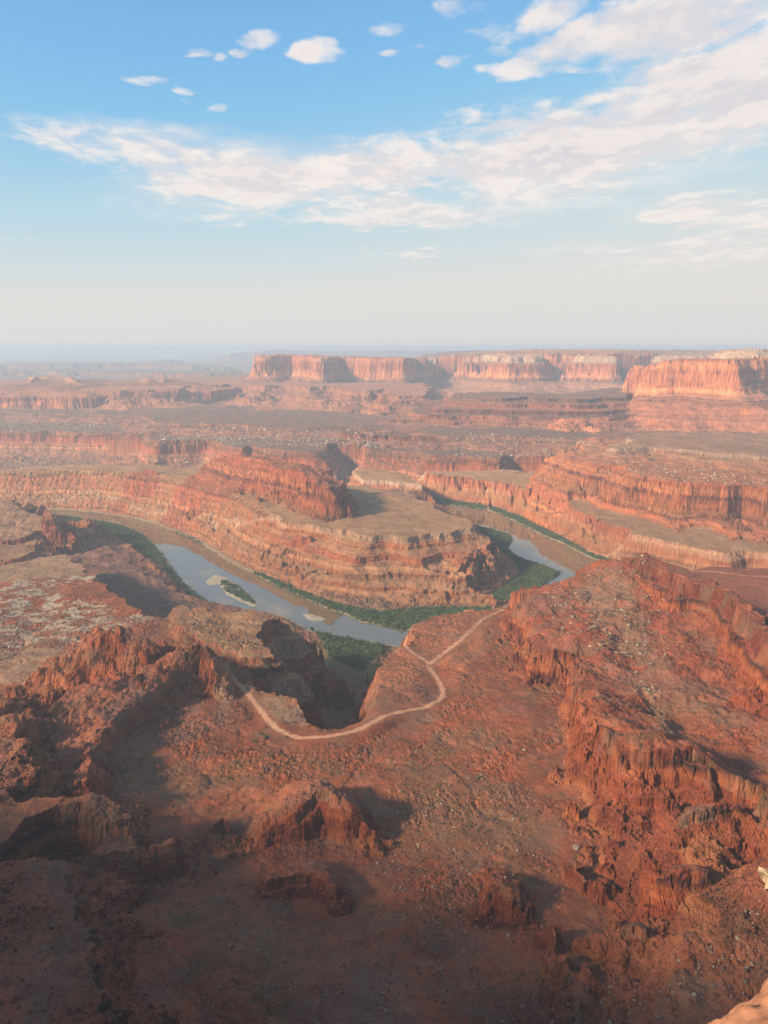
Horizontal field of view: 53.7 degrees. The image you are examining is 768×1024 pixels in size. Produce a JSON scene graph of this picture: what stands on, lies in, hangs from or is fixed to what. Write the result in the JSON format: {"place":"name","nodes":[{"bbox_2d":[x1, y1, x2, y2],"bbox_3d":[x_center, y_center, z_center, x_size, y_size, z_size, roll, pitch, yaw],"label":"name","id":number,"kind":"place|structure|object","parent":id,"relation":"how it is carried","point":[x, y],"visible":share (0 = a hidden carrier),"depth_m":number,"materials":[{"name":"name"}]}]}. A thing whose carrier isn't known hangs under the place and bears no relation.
{"place":"outdoors","nodes":[
{"label":"outdoors","id":0,"kind":"place"},
{"bbox_2d":[0,684,115,802],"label":"gully wall","id":1,"kind":"structure","parent":0,"point":[27,785],"depth_m":701.39,"materials":[{"name":"brown stone"}]},
{"bbox_2d":[0,854,182,1023],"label":"dark hillside","id":2,"kind":"structure","parent":0,"point":[60,889],"depth_m":478.69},
{"bbox_2d":[0,348,230,356],"bbox_3d":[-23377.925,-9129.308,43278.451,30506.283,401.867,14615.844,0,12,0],"label":"distant mountains","id":3,"kind":"structure","parent":0,"point":[48,351],"depth_m":40623.91,"materials":[{"name":"grey stone"}]},
{"bbox_2d":[0,789,248,902],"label":"dark cliff","id":4,"kind":"structure","parent":0,"point":[84,829],"depth_m":586.00,"materials":[{"name":"brown stone"}]},
{"bbox_2d":[56,533,279,617],"bbox_3d":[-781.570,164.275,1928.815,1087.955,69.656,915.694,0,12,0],"label":"river slope","id":5,"kind":"structure","parent":0,"point":[123,570],"depth_m":1917.88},
{"bbox_2d":[0,420,544,482],"bbox_3d":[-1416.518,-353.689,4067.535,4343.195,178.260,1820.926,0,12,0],"label":"canyon wall","id":6,"kind":"structure","parent":0,"point":[414,463],"depth_m":3789.27,"materials":[{"name":"stone"}]},
{"bbox_2d":[47,502,596,645],"bbox_3d":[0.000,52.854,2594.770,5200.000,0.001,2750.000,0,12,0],"label":"river","id":7,"kind":"structure","parent":0,"point":[194,565],"depth_m":2121.82,"materials":[{"name":"liquid"}]},
{"bbox_2d":[206,575,226,584],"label":"sandbar","id":8,"kind":"structure","parent":7,"relation":"in","point":[214,579],"depth_m":2009.72,"materials":[{"name":"beige sand"}]},
{"bbox_2d":[220,579,256,605],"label":"sand island","id":9,"kind":"structure","parent":7,"relation":"in","point":[248,602],"depth_m":1877.48,"materials":[{"name":"green plant"}]},
{"bbox_2d":[303,613,325,620],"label":"sandbar","id":10,"kind":"structure","parent":7,"relation":"in","point":[312,617],"depth_m":1726.97,"materials":[{"name":"beige sand"}]},
{"bbox_2d":[317,644,382,729],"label":"valley floor","id":11,"kind":"structure","parent":0,"point":[334,719],"depth_m":1335.96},
{"bbox_2d":[0,354,767,1023],"bbox_3d":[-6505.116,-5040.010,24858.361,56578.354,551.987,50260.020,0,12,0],"label":"canyon terrain","id":12,"kind":"structure","parent":0,"point":[494,710],"depth_m":698.40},
{"bbox_2d":[0,376,109,409],"bbox_3d":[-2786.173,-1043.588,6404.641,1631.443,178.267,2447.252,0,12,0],"label":"mesa","id":13,"kind":"structure","parent":12,"relation":"on","point":[37,392],"depth_m":5476.63,"materials":[{"name":"stone"}]},
{"bbox_2d":[0,500,119,564],"bbox_3d":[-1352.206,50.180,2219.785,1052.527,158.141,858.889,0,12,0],"label":"layered bluff","id":14,"kind":"structure","parent":12,"relation":"on","point":[21,539],"depth_m":2180.47,"materials":[{"name":"brown stone"}]},
{"bbox_2d":[39,510,82,554],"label":"rock pinnacle","id":15,"kind":"object","parent":14,"relation":"on","point":[53,533],"visible":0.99,"depth_m":2157.66,"materials":[{"name":"stone"}]},
{"bbox_2d":[0,360,242,379],"bbox_3d":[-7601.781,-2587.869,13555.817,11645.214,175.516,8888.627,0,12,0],"label":"distant bench","id":16,"kind":"object","parent":12,"relation":"on","point":[15,370],"visible":0.88,"depth_m":11340.86,"materials":[{"name":"stone"}]},
{"bbox_2d":[21,625,243,802],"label":"tilted butte","id":17,"kind":"object","parent":12,"relation":"on","point":[98,673],"visible":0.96,"depth_m":914.10,"materials":[{"name":"brown stone"}]},
{"bbox_2d":[102,470,164,515],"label":"rock hump","id":18,"kind":"object","parent":12,"relation":"on","point":[140,486],"visible":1,"depth_m":2842.73,"materials":[{"name":"brown stone"}]},
{"bbox_2d":[101,378,236,403],"bbox_3d":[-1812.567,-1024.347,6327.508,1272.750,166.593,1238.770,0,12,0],"label":"mesa","id":19,"kind":"structure","parent":12,"relation":"on","point":[199,391],"depth_m":6081.44,"materials":[{"name":"stone"}]},
{"bbox_2d":[209,817,232,835],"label":"rock tower","id":20,"kind":"structure","parent":12,"relation":"on","point":[221,827],"depth_m":650.02,"materials":[{"name":"stone"}]},
{"bbox_2d":[0,373,447,413],"bbox_3d":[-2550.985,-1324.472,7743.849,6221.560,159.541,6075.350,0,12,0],"label":"striped bench","id":21,"kind":"object","parent":12,"relation":"on","point":[377,397],"visible":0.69,"depth_m":5711.87,"materials":[{"name":"stone"}]},
{"bbox_2d":[164,604,355,728],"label":"tan knob","id":22,"kind":"object","parent":12,"relation":"on","point":[281,656],"visible":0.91,"depth_m":1187.26,"materials":[{"name":"brown stone"}]},
{"bbox_2d":[0,464,544,609],"bbox_3d":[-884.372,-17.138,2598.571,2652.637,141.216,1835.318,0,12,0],"label":"river peninsula","id":23,"kind":"object","parent":12,"relation":"on","point":[236,530],"visible":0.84,"depth_m":2102.99},
{"bbox_2d":[134,454,359,540],"bbox_3d":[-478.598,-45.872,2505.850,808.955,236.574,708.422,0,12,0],"label":"long butte","id":24,"kind":"object","parent":23,"relation":"on","point":[316,493],"visible":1,"depth_m":2505.41,"materials":[{"name":"brown stone"}]},
{"bbox_2d":[375,489,431,501],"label":"dome","id":25,"kind":"structure","parent":23,"relation":"on","point":[418,494],"depth_m":2553.66,"materials":[{"name":"brown stone"}]},
{"bbox_2d":[255,858,356,917],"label":"cave ledge","id":26,"kind":"object","parent":12,"relation":"on","point":[302,878],"visible":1,"depth_m":564.52,"materials":[{"name":"brown stone"}]},
{"bbox_2d":[247,777,398,856],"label":"rock fin","id":27,"kind":"object","parent":12,"relation":"on","point":[307,810],"visible":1,"depth_m":641.61,"materials":[{"name":"brown stone"}]},
{"bbox_2d":[53,496,607,670],"bbox_3d":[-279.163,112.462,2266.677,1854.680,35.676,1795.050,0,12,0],"label":"riverside thicket","id":28,"kind":"object","parent":12,"relation":"on","point":[495,536],"visible":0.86,"depth_m":1925.03,"materials":[{"name":"green plant"}]},
{"bbox_2d":[241,354,447,388],"bbox_3d":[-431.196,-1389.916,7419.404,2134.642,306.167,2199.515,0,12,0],"label":"flat mesa","id":29,"kind":"structure","parent":12,"relation":"on","point":[280,368],"depth_m":6742.76,"materials":[{"name":"red stone"}]},
{"bbox_2d":[205,350,499,365],"bbox_3d":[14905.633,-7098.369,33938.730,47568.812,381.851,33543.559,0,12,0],"label":"horizon plateau","id":30,"kind":"structure","parent":12,"relation":"on","point":[246,358],"depth_m":20261.91,"materials":[{"name":"grey stone"}]},
{"bbox_2d":[0,353,753,459],"bbox_3d":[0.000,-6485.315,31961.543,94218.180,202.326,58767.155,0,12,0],"label":"rubble bench","id":31,"kind":"object","parent":12,"relation":"on","point":[254,419],"visible":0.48,"depth_m":4260.67,"materials":[{"name":"brown stone"}]},
{"bbox_2d":[145,360,184,362],"bbox_3d":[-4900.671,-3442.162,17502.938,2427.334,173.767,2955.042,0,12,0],"label":"distant mesa","id":32,"kind":"structure","parent":31,"relation":"on","point":[173,361],"depth_m":16894.81,"materials":[{"name":"grey stone"}]},
{"bbox_2d":[0,418,764,505],"bbox_3d":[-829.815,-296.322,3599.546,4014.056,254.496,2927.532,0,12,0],"label":"cliff rubble","id":33,"kind":"object","parent":12,"relation":"on","point":[326,441],"visible":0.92,"depth_m":3830.09,"materials":[{"name":"brown stone"}]},
{"bbox_2d":[0,538,767,1023],"bbox_3d":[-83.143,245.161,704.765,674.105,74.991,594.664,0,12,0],"label":"red rubble","id":34,"kind":"object","parent":12,"relation":"on","point":[16,997],"visible":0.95,"depth_m":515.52,"materials":[{"name":"brown stone"}]},
{"bbox_2d":[0,495,767,867],"bbox_3d":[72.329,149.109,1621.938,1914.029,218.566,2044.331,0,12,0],"label":"desert scrub","id":35,"kind":"object","parent":12,"relation":"on","point":[324,757],"visible":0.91,"depth_m":1065.58,"materials":[{"name":"green plant"}]},
{"bbox_2d":[341,469,532,510],"bbox_3d":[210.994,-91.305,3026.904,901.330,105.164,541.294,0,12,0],"label":"river wall","id":36,"kind":"structure","parent":12,"relation":"on","point":[474,486],"depth_m":3042.87,"materials":[{"name":"brown stone"}]},
{"bbox_2d":[434,805,449,815],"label":"boulder","id":37,"kind":"object","parent":12,"relation":"on","point":[440,810],"visible":1,"depth_m":681.91,"materials":[{"name":"brown stone"}]},
{"bbox_2d":[470,867,542,932],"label":"crumbling outcrop","id":38,"kind":"object","parent":12,"relation":"on","point":[505,900],"visible":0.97,"depth_m":539.79,"materials":[{"name":"brown stone"}]},
{"bbox_2d":[539,980,597,1023],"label":"red cone","id":39,"kind":"object","parent":12,"relation":"on","point":[576,988],"visible":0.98,"depth_m":467.46,"materials":[{"name":"brown stone"}]},
{"bbox_2d":[423,349,718,374],"bbox_3d":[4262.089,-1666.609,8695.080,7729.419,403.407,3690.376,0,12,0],"label":"long mesa","id":40,"kind":"structure","parent":12,"relation":"on","point":[559,353],"depth_m":7111.99,"materials":[{"name":"stone"}]},
{"bbox_2d":[439,353,713,394],"bbox_3d":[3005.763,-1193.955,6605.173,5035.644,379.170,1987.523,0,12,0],"label":"long mesa","id":41,"kind":"structure","parent":12,"relation":"on","point":[522,373],"depth_m":6584.78,"materials":[{"name":"red stone"}]},
{"bbox_2d":[573,844,579,850],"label":"boulder","id":42,"kind":"object","parent":12,"relation":"on","point":[576,847],"visible":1,"depth_m":630.54,"materials":[{"name":"beige stone"}]},
{"bbox_2d":[481,455,767,546],"bbox_3d":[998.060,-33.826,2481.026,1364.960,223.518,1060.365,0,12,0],"label":"red butte","id":43,"kind":"object","parent":12,"relation":"on","point":[669,501],"visible":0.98,"depth_m":2344.40,"materials":[{"name":"stone"}]},
{"bbox_2d":[501,552,767,836],"bbox_3d":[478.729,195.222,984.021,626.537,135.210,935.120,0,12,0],"label":"butte","id":44,"kind":"object","parent":12,"relation":"on","point":[711,700],"visible":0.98,"depth_m":931.03,"materials":[{"name":"red stone"}]},
{"bbox_2d":[650,556,767,624],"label":"white ledge","id":45,"kind":"object","parent":44,"relation":"on","point":[766,617],"depth_m":1036.60,"materials":[{"name":"stone"}]},
{"bbox_2d":[556,432,767,473],"bbox_3d":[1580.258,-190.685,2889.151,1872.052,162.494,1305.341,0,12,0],"label":"mesa","id":46,"kind":"structure","parent":12,"relation":"on","point":[745,452],"depth_m":2732.69,"materials":[{"name":"brown stone"}]},
{"bbox_2d":[556,495,767,570],"bbox_3d":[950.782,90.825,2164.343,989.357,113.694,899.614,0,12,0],"label":"river bench","id":47,"kind":"object","parent":12,"relation":"on","point":[611,535],"visible":0.77,"depth_m":2101.78,"materials":[{"name":"orange stone"}]},
{"bbox_2d":[569,756,767,890],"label":"stacked ledges","id":48,"kind":"object","parent":12,"relation":"on","point":[645,827],"visible":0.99,"depth_m":621.90,"materials":[{"name":"brown stone"}]},
{"bbox_2d":[622,357,767,433],"bbox_3d":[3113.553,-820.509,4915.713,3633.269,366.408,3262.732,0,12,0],"label":"sunlit mesa","id":49,"kind":"structure","parent":12,"relation":"on","point":[711,395],"depth_m":4133.29,"materials":[{"name":"stone"}]},
{"bbox_2d":[703,348,767,365],"bbox_3d":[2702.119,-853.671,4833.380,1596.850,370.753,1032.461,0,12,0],"label":"rock dome","id":50,"kind":"object","parent":49,"relation":"on","point":[749,354],"visible":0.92,"depth_m":4380.48,"materials":[{"name":"stone"}]},
{"bbox_2d":[0,0,767,352],"label":"sky","id":51,"kind":"structure","parent":0,"point":[200,176],"materials":[{"name":"blue"}]},
{"bbox_2d":[232,571,761,738],"bbox_3d":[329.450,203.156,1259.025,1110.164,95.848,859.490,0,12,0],"label":"dirt road","id":52,"kind":"structure","parent":0,"point":[259,708],"depth_m":943.37,"materials":[{"name":"dirt"}]},
{"bbox_2d":[368,384,642,436],"bbox_3d":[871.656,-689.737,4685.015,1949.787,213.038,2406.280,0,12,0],"label":"terraced slope","id":53,"kind":"structure","parent":0,"point":[478,410],"depth_m":4217.98,"materials":[{"name":"brown stone"}]},
{"bbox_2d":[512,832,767,1023],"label":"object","id":54,"kind":"structure","parent":0,"point":[704,918],"depth_m":483.30,"materials":[{"name":"orange stone"}]},
{"bbox_2d":[532,923,563,960],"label":"narrow fin","id":55,"kind":"object","parent":54,"relation":"on","point":[549,938],"visible":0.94,"depth_m":513.90,"materials":[{"name":"brown stone"}]},
{"bbox_2d":[618,921,648,943],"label":"boulder","id":56,"kind":"object","parent":54,"relation":"on","point":[636,931],"visible":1,"depth_m":506.57,"materials":[{"name":"brown stone"}]},
{"bbox_2d":[595,864,713,925],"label":"blocky outcrop","id":57,"kind":"object","parent":54,"relation":"on","point":[656,895],"visible":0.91,"depth_m":531.74,"materials":[{"name":"brown stone"}]},
{"bbox_3d":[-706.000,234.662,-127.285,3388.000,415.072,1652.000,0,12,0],"label":"viewpoint mesa","id":58,"kind":"structure","parent":0,"visible":0},
{"bbox_2d":[708,978,767,1023],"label":"sandstone ledge","id":59,"kind":"object","parent":58,"relation":"on","point":[754,1010],"visible":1,"depth_m":8.50,"materials":[{"name":"orange stone"}]},
{"bbox_2d":[758,867,767,888],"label":"pale block","id":60,"kind":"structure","parent":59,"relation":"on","point":[763,873],"depth_m":9.62,"materials":[{"name":"beige stone"}]}
]}

